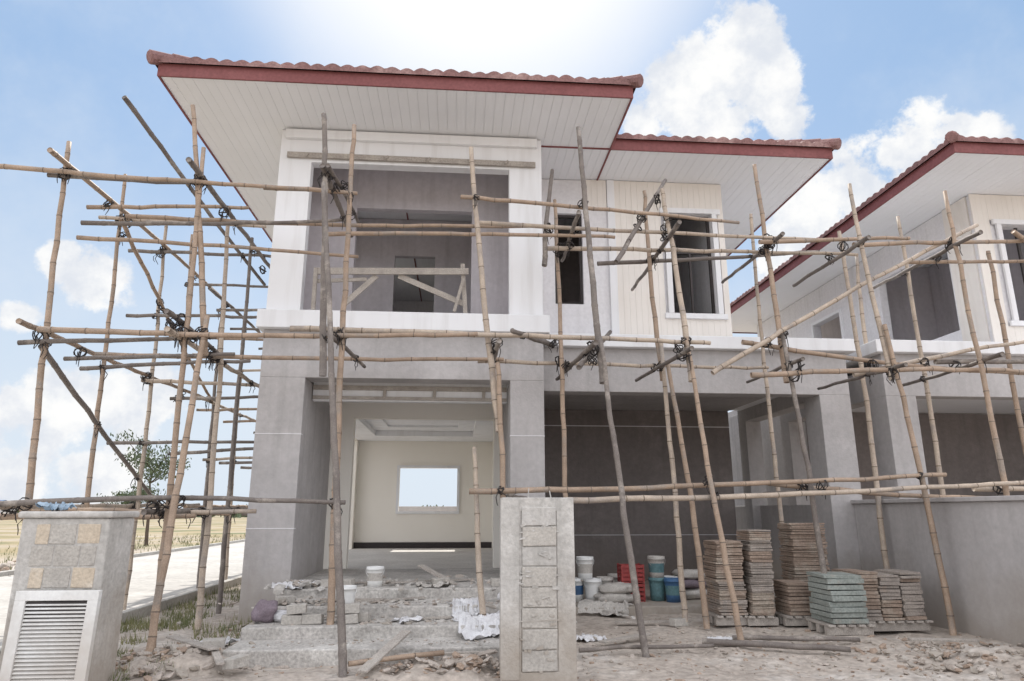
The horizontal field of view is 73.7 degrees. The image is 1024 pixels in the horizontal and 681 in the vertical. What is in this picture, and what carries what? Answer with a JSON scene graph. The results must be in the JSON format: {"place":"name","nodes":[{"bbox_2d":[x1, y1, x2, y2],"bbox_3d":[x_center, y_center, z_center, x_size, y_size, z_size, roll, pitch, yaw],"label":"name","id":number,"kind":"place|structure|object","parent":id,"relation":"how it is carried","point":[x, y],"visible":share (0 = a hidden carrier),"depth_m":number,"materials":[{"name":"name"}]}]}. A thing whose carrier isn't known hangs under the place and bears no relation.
{"place":"outdoors","nodes":[
{"label":"outdoors","id":0,"kind":"place"},
{"bbox_2d":[0,542,244,646],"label":"concrete road","id":1,"kind":"structure","parent":0,"point":[181,574],"depth_m":16.27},
{"bbox_2d":[1,533,251,680],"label":"grass","id":2,"kind":"structure","parent":0,"point":[185,621],"depth_m":9.39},
{"bbox_2d":[349,438,358,549],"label":"interior left wall","id":3,"kind":"structure","parent":0,"point":[353,497],"depth_m":18.99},
{"bbox_2d":[303,168,507,313],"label":"balcony rear wall","id":4,"kind":"structure","parent":0,"point":[409,192],"depth_m":12.55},
{"bbox_2d":[323,402,502,568],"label":"entrance wall","id":5,"kind":"structure","parent":0,"point":[352,412],"depth_m":12.85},
{"bbox_2d":[355,419,493,441],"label":"interior ceiling","id":6,"kind":"structure","parent":0,"point":[365,430],"depth_m":18.44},
{"bbox_2d":[0,515,1021,680],"bbox_3d":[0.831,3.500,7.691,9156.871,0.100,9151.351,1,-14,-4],"label":"ground","id":7,"kind":"structure","parent":0,"point":[10,537],"depth_m":7.61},
{"bbox_2d":[0,511,139,680],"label":"gate pillar","id":8,"kind":"structure","parent":7,"relation":"on","point":[111,563],"depth_m":6.23,"materials":[{"name":"concrete"}]},
{"bbox_2d":[0,590,102,680],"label":"louvre panel","id":9,"kind":"object","parent":8,"relation":"attached to","point":[51,635],"visible":1,"depth_m":5.91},
{"bbox_2d":[35,501,76,510],"bbox_3d":[-4.316,1.566,6.463,0.241,0.085,0.279,-3,-14,10],"label":"plastic sheet","id":10,"kind":"object","parent":8,"relation":"on","point":[50,506],"visible":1,"depth_m":6.40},
{"bbox_2d":[27,524,101,587],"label":"stone tiles","id":11,"kind":"structure","parent":8,"relation":"attached to","point":[63,556],"depth_m":6.16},
{"bbox_2d":[96,486,143,507],"bbox_3d":[-21.419,9.460,37.592,2.861,2.907,2.521,1,-14,-4],"label":"tree","id":12,"kind":"object","parent":7,"relation":"on","point":[123,493],"visible":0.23,"depth_m":37.65,"materials":[{"name":"green plant"}]},
{"bbox_2d":[0,575,241,653],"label":"road kerb","id":13,"kind":"structure","parent":7,"relation":"on","point":[144,609],"depth_m":11.20,"materials":[{"name":"concrete"}]},
{"bbox_2d":[0,539,244,576],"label":"road kerb","id":14,"kind":"structure","parent":7,"relation":"on","point":[6,573],"depth_m":24.57,"materials":[{"name":"concrete"}]},
{"bbox_2d":[110,429,191,545],"bbox_3d":[-16.651,6.649,30.966,3.314,5.138,3.544,-13,-19,43],"label":"tree","id":15,"kind":"object","parent":7,"relation":"on","point":[152,469],"visible":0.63,"depth_m":30.84,"materials":[{"name":"green plant"}]},
{"bbox_2d":[115,644,248,678],"bbox_3d":[-3.361,3.282,7.075,1.500,0.229,1.400,1,-14,-4],"label":"earth mound","id":16,"kind":"object","parent":7,"relation":"on","point":[185,660],"visible":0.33,"depth_m":6.64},
{"bbox_2d":[114,642,285,680],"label":"rubble pile","id":17,"kind":"object","parent":7,"relation":"on","point":[177,650],"visible":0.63,"depth_m":6.67,"materials":[{"name":"stone"}]},
{"bbox_2d":[222,568,499,667],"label":"entrance steps","id":18,"kind":"structure","parent":7,"relation":"on","point":[290,654],"depth_m":7.66,"materials":[{"name":"concrete"}]},
{"bbox_2d":[251,599,277,622],"bbox_3d":[-2.874,3.144,7.922,0.287,0.279,0.246,5,-15,-19],"label":"cement sack","id":19,"kind":"object","parent":18,"relation":"on","point":[263,610],"visible":1,"depth_m":7.84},
{"bbox_2d":[344,585,356,603],"bbox_3d":[-2.018,3.114,8.312,0.259,0.240,0.250,1,-14,-4],"label":"paint bucket","id":20,"kind":"object","parent":18,"relation":"on","point":[349,593],"visible":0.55,"depth_m":8.24,"materials":[{"name":"white plastic"}]},
{"bbox_2d":[366,566,384,586],"bbox_3d":[-1.881,3.242,9.377,0.259,0.260,0.250,1,-14,-4],"label":"paint bucket","id":21,"kind":"object","parent":18,"relation":"on","point":[374,576],"visible":1,"depth_m":9.29,"materials":[{"name":"white plastic"}]},
{"bbox_2d":[165,574,635,647],"bbox_3d":[-1.467,3.428,9.007,5.763,0.505,3.818,1,-14,-4],"label":"step debris","id":22,"kind":"object","parent":18,"relation":"on","point":[280,588],"visible":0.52,"depth_m":8.55,"materials":[{"name":"concrete"}]},
{"bbox_2d":[446,597,479,618],"bbox_3d":[-0.538,3.256,8.317,0.465,0.206,0.586,4,-15,-17],"label":"plastic sheet","id":23,"kind":"object","parent":18,"relation":"on","point":[457,602],"visible":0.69,"depth_m":8.39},
{"bbox_2d":[452,610,499,639],"bbox_3d":[-0.276,3.280,7.918,0.904,0.216,0.740,8,-16,-31],"label":"plastic sheet","id":24,"kind":"object","parent":18,"relation":"on","point":[470,631],"visible":0.64,"depth_m":7.74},
{"bbox_2d":[237,377,544,624],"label":"porch columns","id":25,"kind":"structure","parent":7,"relation":"on","point":[280,461],"depth_m":10.21,"materials":[{"name":"concrete"}]},
{"bbox_2d":[260,329,543,384],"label":"porch front beam","id":26,"kind":"structure","parent":25,"relation":"on","point":[446,372],"depth_m":10.66,"materials":[{"name":"concrete"}]},
{"bbox_2d":[256,309,549,344],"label":"balcony slab","id":27,"kind":"structure","parent":26,"relation":"on","point":[281,319],"depth_m":10.66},
{"bbox_2d":[299,382,507,579],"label":"porch side walls","id":28,"kind":"structure","parent":7,"relation":"on","point":[314,527],"depth_m":11.53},
{"bbox_2d":[312,382,506,403],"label":"porch inner lintel","id":29,"kind":"structure","parent":28,"relation":"on","point":[448,394],"depth_m":11.10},
{"bbox_3d":[-1.726,-1.785,11.887,3.960,3.170,1.000,1,-14,-4],"label":"balcony","id":30,"kind":"object","parent":28,"relation":"on","visible":0},
{"bbox_2d":[311,264,468,312],"bbox_3d":[-1.921,-0.863,10.873,2.451,0.854,0.135,1,-14,-4],"label":"timber railing","id":31,"kind":"object","parent":30,"relation":"on","point":[462,271],"visible":0.83,"depth_m":10.92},
{"bbox_2d":[266,130,542,314],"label":"front wall","id":32,"kind":"structure","parent":30,"relation":"on","point":[286,283],"depth_m":11.29,"materials":[{"name":"white paint"}]},
{"bbox_2d":[161,77,629,300],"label":"soffit boards","id":33,"kind":"object","parent":32,"relation":"on","point":[241,125],"visible":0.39,"depth_m":11.19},
{"bbox_2d":[157,63,632,241],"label":"fascia boards","id":34,"kind":"object","parent":33,"relation":"on","point":[374,80],"visible":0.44,"depth_m":10.30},
{"bbox_2d":[146,49,643,87],"bbox_3d":[-2.145,-3.454,16.479,7.423,2.012,12.583,1,-14,-4],"label":"hip and ridge caps","id":35,"kind":"object","parent":34,"relation":"on","point":[153,57],"visible":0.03,"depth_m":10.30,"materials":[{"name":"ceramic"}]},
{"bbox_2d":[155,56,635,93],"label":"roof tiles","id":36,"kind":"object","parent":35,"relation":"attached to","point":[332,67],"visible":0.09,"depth_m":10.31,"materials":[{"name":"tile"}]},
{"bbox_2d":[285,128,536,148],"bbox_3d":[-1.668,-3.405,11.530,4.200,0.160,0.077,1,-14,-4],"label":"lintel moulding","id":37,"kind":"object","parent":32,"relation":"attached to","point":[407,138],"visible":1,"depth_m":11.50,"materials":[{"name":"white paint"}]},
{"bbox_2d":[287,151,534,167],"bbox_3d":[-1.657,-3.029,11.423,4.120,0.110,0.080,1,-14,-4],"label":"formwork strip","id":38,"kind":"object","parent":32,"relation":"attached to","point":[399,159],"visible":0.81,"depth_m":11.41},
{"bbox_2d":[346,548,492,568],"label":"interior floor","id":39,"kind":"structure","parent":7,"relation":"on","point":[393,558],"depth_m":14.88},
{"bbox_2d":[353,441,491,548],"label":"wall","id":40,"kind":"structure","parent":39,"relation":"on","point":[377,519],"depth_m":19.37,"materials":[{"name":"beige paint"}]},
{"bbox_2d":[353,542,491,547],"bbox_3d":[-2.480,5.707,19.035,3.830,0.157,0.028,1,-14,-4],"label":"skirting","id":41,"kind":"object","parent":40,"relation":"attached to","point":[418,544],"visible":1,"depth_m":19.02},
{"bbox_2d":[395,465,459,513],"bbox_3d":[-2.384,4.232,19.397,1.780,1.340,0.040,1,-14,-4],"label":"window frame","id":42,"kind":"object","parent":40,"relation":"attached to","point":[424,512],"visible":1,"depth_m":19.37,"materials":[{"name":"white paint"}]},
{"bbox_2d":[399,506,456,510],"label":"boundary wall","id":43,"kind":"structure","parent":7,"relation":"on","point":[427,508],"depth_m":23.16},
{"bbox_2d":[360,654,499,680],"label":"earth mound","id":44,"kind":"object","parent":7,"relation":"on","point":[416,673],"visible":0.64,"depth_m":6.44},
{"bbox_2d":[202,577,688,669],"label":"loose concrete blocks","id":45,"kind":"object","parent":7,"relation":"on","point":[295,616],"depth_m":7.77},
{"bbox_2d":[305,649,591,678],"bbox_3d":[-0.584,3.197,6.716,2.760,0.246,0.982,1,-14,-4],"label":"rubble pile","id":46,"kind":"object","parent":7,"relation":"on","point":[474,662],"visible":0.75,"depth_m":6.62,"materials":[{"name":"stone"}]},
{"bbox_2d":[492,441,492,548],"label":"interior right wall","id":47,"kind":"structure","parent":7,"relation":"on","point":[492,495],"depth_m":19.21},
{"bbox_2d":[365,419,474,430],"bbox_3d":[-2.215,1.910,16.507,3.830,0.097,6.800,1,-14,-4],"label":"ceiling tray","id":48,"kind":"object","parent":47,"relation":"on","point":[422,425],"visible":0.1,"depth_m":17.53,"materials":[{"name":"white paint"}]},
{"bbox_2d":[0,560,993,680],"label":"scattered stones","id":49,"kind":"object","parent":7,"relation":"on","point":[5,566],"visible":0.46,"depth_m":7.40,"materials":[{"name":"stone"}]},
{"bbox_2d":[0,95,1023,677],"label":"bamboo scaffold","id":50,"kind":"object","parent":7,"relation":"on","point":[182,335],"visible":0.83,"depth_m":9.45,"materials":[{"name":"wood"}]},
{"bbox_2d":[499,497,576,680],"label":"gate pillar","id":51,"kind":"structure","parent":7,"relation":"on","point":[566,649],"depth_m":6.48,"materials":[{"name":"concrete"}]},
{"bbox_2d":[500,488,559,680],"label":"plaster edge and mortar","id":52,"kind":"object","parent":51,"relation":"attached to","point":[509,635],"visible":0.98,"depth_m":6.43,"materials":[{"name":"concrete"}]},
{"bbox_2d":[522,507,557,671],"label":"infill blocks","id":53,"kind":"structure","parent":51,"relation":"attached to","point":[543,579],"depth_m":6.46,"materials":[{"name":"concrete"}]},
{"bbox_2d":[166,565,979,672],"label":"loose planks","id":54,"kind":"object","parent":7,"relation":"on","point":[386,649],"visible":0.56,"depth_m":7.85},
{"bbox_2d":[576,633,606,641],"bbox_3d":[0.884,3.645,8.381,0.453,0.093,0.464,12,-18,-39],"label":"plastic sheet","id":55,"kind":"object","parent":7,"relation":"on","point":[587,637],"visible":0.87,"depth_m":8.27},
{"bbox_2d":[348,635,859,666],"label":"loose bamboo poles","id":56,"kind":"object","parent":7,"relation":"on","point":[711,642],"visible":0.95,"depth_m":7.59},
{"bbox_2d":[577,599,633,615],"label":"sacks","id":57,"kind":"object","parent":7,"relation":"on","point":[591,605],"visible":1,"depth_m":10.37,"materials":[{"name":"fabric"}]},
{"bbox_2d":[543,347,849,423],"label":"garage beams","id":58,"kind":"structure","parent":7,"relation":"on","point":[723,382],"depth_m":11.71,"materials":[{"name":"concrete"}]},
{"bbox_2d":[542,179,723,333],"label":"setback wall","id":59,"kind":"structure","parent":58,"relation":"on","point":[577,318],"depth_m":12.74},
{"bbox_2d":[555,215,715,313],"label":"window frames","id":60,"kind":"structure","parent":59,"relation":"attached to","point":[678,253],"depth_m":12.96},
{"bbox_2d":[544,394,764,410],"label":"floor slab","id":61,"kind":"structure","parent":58,"relation":"on","point":[635,402],"depth_m":14.26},
{"bbox_2d":[352,218,471,312],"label":"bedroom wall","id":62,"kind":"structure","parent":61,"relation":"on","point":[387,251],"depth_m":14.76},
{"bbox_2d":[393,300,433,312],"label":"wall","id":63,"kind":"structure","parent":61,"relation":"on","point":[413,306],"depth_m":20.70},
{"bbox_2d":[558,233,579,302],"bbox_3d":[1.904,-0.861,15.414,3.550,3.250,0.100,1,-14,-4],"label":"partition","id":64,"kind":"object","parent":61,"relation":"on","point":[570,278],"depth_m":15.47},
{"bbox_2d":[671,220,711,313],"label":"wall","id":65,"kind":"structure","parent":61,"relation":"on","point":[701,287],"depth_m":14.18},
{"bbox_2d":[586,180,732,336],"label":"cream siding boards","id":66,"kind":"object","parent":58,"relation":"on","point":[635,314],"visible":0.62,"depth_m":12.89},
{"bbox_2d":[606,180,727,333],"bbox_3d":[2.913,-1.490,12.859,2.191,3.270,0.077,1,-14,-4],"label":"window surround","id":67,"kind":"object","parent":58,"relation":"on","point":[672,314],"visible":0.8,"depth_m":12.78,"materials":[{"name":"white paint"}]},
{"bbox_2d":[543,333,855,354],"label":"garage roof slab","id":68,"kind":"structure","parent":58,"relation":"on","point":[731,343],"depth_m":11.71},
{"bbox_2d":[703,539,750,625],"bbox_3d":[2.996,3.373,9.576,0.500,1.101,0.556,1,-14,-4],"label":"roof tile stack","id":69,"kind":"object","parent":7,"relation":"on","point":[720,610],"visible":0.76,"depth_m":9.38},
{"bbox_2d":[736,529,778,625],"bbox_3d":[3.386,3.292,9.550,0.430,1.248,0.506,1,-14,-4],"label":"roof tile stack","id":70,"kind":"object","parent":7,"relation":"on","point":[758,575],"visible":0.8,"depth_m":9.36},
{"bbox_2d":[728,415,808,505],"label":"side wall","id":71,"kind":"structure","parent":7,"relation":"on","point":[736,451],"depth_m":17.74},
{"bbox_2d":[773,579,813,625],"bbox_3d":[3.913,3.626,9.466,0.480,0.559,0.490,1,-14,-4],"label":"roof tile stack","id":72,"kind":"object","parent":7,"relation":"on","point":[792,602],"visible":0.74,"depth_m":9.29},
{"bbox_2d":[738,395,861,571],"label":"garage columns","id":73,"kind":"structure","parent":7,"relation":"on","point":[831,437],"depth_m":11.65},
{"bbox_2d":[777,523,829,602],"bbox_3d":[4.394,3.418,10.234,0.650,1.334,0.500,1,-14,-4],"label":"roof tile stack","id":74,"kind":"object","parent":7,"relation":"on","point":[799,558],"visible":0.53,"depth_m":10.13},
{"bbox_2d":[806,571,875,635],"bbox_3d":[4.212,3.384,8.821,0.610,0.715,0.601,1,-14,-4],"label":"paver pallet","id":75,"kind":"object","parent":7,"relation":"on","point":[838,605],"visible":0.99,"depth_m":8.60,"materials":[{"name":"grey tile"}]},
{"bbox_2d":[780,396,929,504],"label":"garage columns","id":76,"kind":"structure","parent":7,"relation":"on","point":[894,451],"depth_m":11.85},
{"bbox_2d":[735,495,1023,647],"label":"boundary wall","id":77,"kind":"structure","parent":7,"relation":"on","point":[981,542],"depth_m":8.97,"materials":[{"name":"concrete"}]},
{"bbox_2d":[831,569,933,630],"bbox_3d":[4.923,3.458,9.149,1.000,0.729,0.643,1,-14,-4],"label":"paver pallet","id":78,"kind":"object","parent":7,"relation":"on","point":[895,599],"visible":0.68,"depth_m":8.88,"materials":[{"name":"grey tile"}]},
{"bbox_2d":[754,634,1023,680],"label":"rubble pile","id":79,"kind":"object","parent":7,"relation":"on","point":[938,655],"visible":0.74,"depth_m":7.10,"materials":[{"name":"stone"}]},
{"bbox_2d":[780,354,1023,423],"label":"garage beams","id":80,"kind":"structure","parent":7,"relation":"on","point":[962,385],"depth_m":12.07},
{"bbox_2d":[846,339,1023,376],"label":"garage roof slab","id":81,"kind":"structure","parent":80,"relation":"on","point":[874,348],"depth_m":12.04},
{"bbox_2d":[941,194,1023,341],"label":"cream siding boards","id":82,"kind":"object","parent":80,"relation":"on","point":[985,209],"visible":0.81,"depth_m":13.67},
{"bbox_2d":[966,196,1023,341],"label":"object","id":83,"kind":"structure","parent":80,"relation":"on","point":[1001,273],"depth_m":13.44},
{"bbox_2d":[991,219,1023,325],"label":"window surround","id":84,"kind":"object","parent":83,"relation":"attached to","point":[998,224],"visible":1,"depth_m":13.36,"materials":[{"name":"white paint"}]},
{"bbox_2d":[852,190,1023,495],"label":"bamboo scaffold","id":85,"kind":"object","parent":7,"relation":"on","point":[980,361],"visible":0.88,"depth_m":10.58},
{"bbox_2d":[923,644,1023,677],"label":"earth mound","id":86,"kind":"object","parent":7,"relation":"on","point":[1008,668],"visible":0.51,"depth_m":6.96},
{"bbox_2d":[0,0,1023,507],"label":"sky","id":87,"kind":"structure","parent":0,"point":[888,79],"materials":[{"name":"blue"}]},
{"bbox_2d":[544,409,736,579],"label":"garage rear wall","id":88,"kind":"structure","parent":0,"point":[598,527],"depth_m":14.97,"materials":[{"name":"concrete"}]},
{"bbox_2d":[544,425,737,534],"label":"render joint lines","id":89,"kind":"object","parent":88,"relation":"attached to","point":[651,426],"visible":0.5,"depth_m":15.20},
{"bbox_2d":[576,579,777,615],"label":"garage floor","id":90,"kind":"structure","parent":0,"point":[649,606],"depth_m":10.46,"materials":[{"name":"concrete"}]},
{"bbox_2d":[575,577,583,601],"bbox_3d":[1.034,4.036,11.069,0.301,0.360,0.291,1,-14,-4],"label":"paint bucket","id":91,"kind":"object","parent":90,"relation":"on","point":[579,587],"visible":0.47,"depth_m":10.96,"materials":[{"name":"white plastic"}]},
{"bbox_2d":[584,578,601,600],"bbox_3d":[1.295,4.004,10.943,0.301,0.360,0.291,1,-14,-4],"label":"paint bucket","id":92,"kind":"object","parent":90,"relation":"on","point":[591,587],"visible":0.79,"depth_m":10.85,"materials":[{"name":"white plastic"}]},
{"bbox_2d":[576,556,593,580],"bbox_3d":[1.187,3.707,11.112,0.301,0.360,0.291,1,-14,-4],"label":"paint bucket","id":93,"kind":"object","parent":92,"relation":"on","point":[585,566],"visible":0.91,"depth_m":11.02,"materials":[{"name":"white plastic"}]},
{"bbox_2d":[594,592,633,602],"bbox_3d":[1.612,4.068,10.787,0.665,0.181,0.454,3,-14,-13],"label":"cement sack","id":94,"kind":"object","parent":90,"relation":"on","point":[615,598],"visible":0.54,"depth_m":10.64,"materials":[{"name":"paper"}]},
{"bbox_2d":[598,582,631,593],"bbox_3d":[1.667,3.938,10.857,0.595,0.172,0.401,-2,-14,8],"label":"cement sack","id":95,"kind":"object","parent":94,"relation":"on","point":[617,587],"visible":0.95,"depth_m":10.72,"materials":[{"name":"paper"}]},
{"bbox_2d":[617,563,645,601],"bbox_3d":[1.946,3.951,11.164,0.378,0.570,0.308,1,-14,-4],"label":"red plastic crate","id":96,"kind":"object","parent":90,"relation":"on","point":[623,573],"visible":0.62,"depth_m":11.06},
{"bbox_2d":[648,577,665,600],"bbox_3d":[2.380,4.061,11.172,0.301,0.360,0.291,1,-14,-4],"label":"paint bucket","id":97,"kind":"object","parent":90,"relation":"on","point":[657,588],"visible":0.83,"depth_m":11.07,"materials":[{"name":"teal plastic"}]},
{"bbox_2d":[647,556,664,577],"bbox_3d":[2.380,3.741,11.252,0.301,0.360,0.291,1,-14,-4],"label":"paint bucket","id":98,"kind":"object","parent":97,"relation":"on","point":[656,566],"visible":0.94,"depth_m":11.15,"materials":[{"name":"plastic"}]},
{"bbox_2d":[663,577,680,602],"bbox_3d":[2.595,4.017,10.993,0.301,0.360,0.291,1,-14,-4],"label":"paint bucket","id":99,"kind":"object","parent":90,"relation":"on","point":[672,589],"visible":0.81,"depth_m":10.89,"materials":[{"name":"blue plastic"}]},
{"bbox_2d":[685,588,706,598],"bbox_3d":[3.022,4.209,11.383,0.661,0.190,0.469,1,-14,-4],"label":"cement sack","id":100,"kind":"object","parent":90,"relation":"on","point":[692,593],"visible":0.39,"depth_m":11.21,"materials":[{"name":"paper"}]},
{"bbox_2d":[684,579,706,587],"bbox_3d":[2.957,4.067,11.442,0.649,0.180,0.440,6,-15,-23],"label":"cement sack","id":101,"kind":"object","parent":100,"relation":"on","point":[691,583],"visible":0.3,"depth_m":11.24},
{"bbox_2d":[671,569,704,579],"bbox_3d":[3.032,3.925,11.460,0.647,0.162,0.411,1,-14,-4],"label":"cement sack","id":102,"kind":"object","parent":101,"relation":"on","point":[692,574],"visible":0.48,"depth_m":11.30,"materials":[{"name":"paper"}]},
{"bbox_2d":[576,150,828,255],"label":"roof soffit","id":103,"kind":"structure","parent":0,"point":[782,180],"depth_m":12.98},
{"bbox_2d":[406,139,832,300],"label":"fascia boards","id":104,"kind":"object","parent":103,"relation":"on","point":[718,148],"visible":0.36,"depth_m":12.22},
{"bbox_2d":[763,138,841,149],"bbox_3d":[1.507,-3.411,17.048,8.193,2.205,10.033,1,-14,-4],"label":"hip and ridge caps","id":105,"kind":"object","parent":104,"relation":"on","point":[835,143],"visible":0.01,"depth_m":12.42,"materials":[{"name":"ceramic"}]},
{"bbox_2d":[616,133,833,150],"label":"roof tiles","id":106,"kind":"object","parent":105,"relation":"attached to","point":[701,139],"visible":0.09,"depth_m":12.21,"materials":[{"name":"tile"}]},
{"bbox_2d":[732,397,776,410],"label":"garage ceiling","id":107,"kind":"structure","parent":0,"point":[751,404],"depth_m":14.64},
{"bbox_2d":[728,411,982,417],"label":"floor","id":108,"kind":"structure","parent":0,"point":[732,413],"depth_m":18.00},
{"bbox_2d":[757,212,962,345],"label":"side wall","id":109,"kind":"structure","parent":108,"relation":"on","point":[888,257],"depth_m":17.25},
{"bbox_2d":[811,308,844,338],"bbox_3d":[8.763,-0.231,18.967,0.050,0.910,1.560,1,-14,-4],"label":"side window trim","id":110,"kind":"structure","parent":109,"relation":"attached to","point":[839,311],"depth_m":18.63,"materials":[{"name":"white paint"}]},
{"bbox_2d":[731,153,1023,332],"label":"soffit boards","id":111,"kind":"object","parent":109,"relation":"on","point":[920,201],"visible":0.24,"depth_m":14.53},
{"bbox_2d":[730,142,1023,333],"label":"fascia boards","id":112,"kind":"object","parent":111,"relation":"on","point":[938,158],"visible":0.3,"depth_m":13.55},
{"bbox_2d":[730,135,1023,306],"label":"roof tiles","id":113,"kind":"object","parent":112,"relation":"on","point":[932,153],"visible":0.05,"depth_m":13.77,"materials":[{"name":"tile"}]},
{"bbox_2d":[821,230,1023,339],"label":"partition","id":114,"kind":"object","parent":108,"relation":"on","point":[934,301],"visible":0.2,"depth_m":17.49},
{"bbox_2d":[805,413,1023,499],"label":"garage rear wall","id":115,"kind":"structure","parent":0,"point":[967,450],"depth_m":15.71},
{"bbox_2d":[852,399,1023,413],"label":"garage ceiling","id":116,"kind":"structure","parent":0,"point":[966,406],"depth_m":14.92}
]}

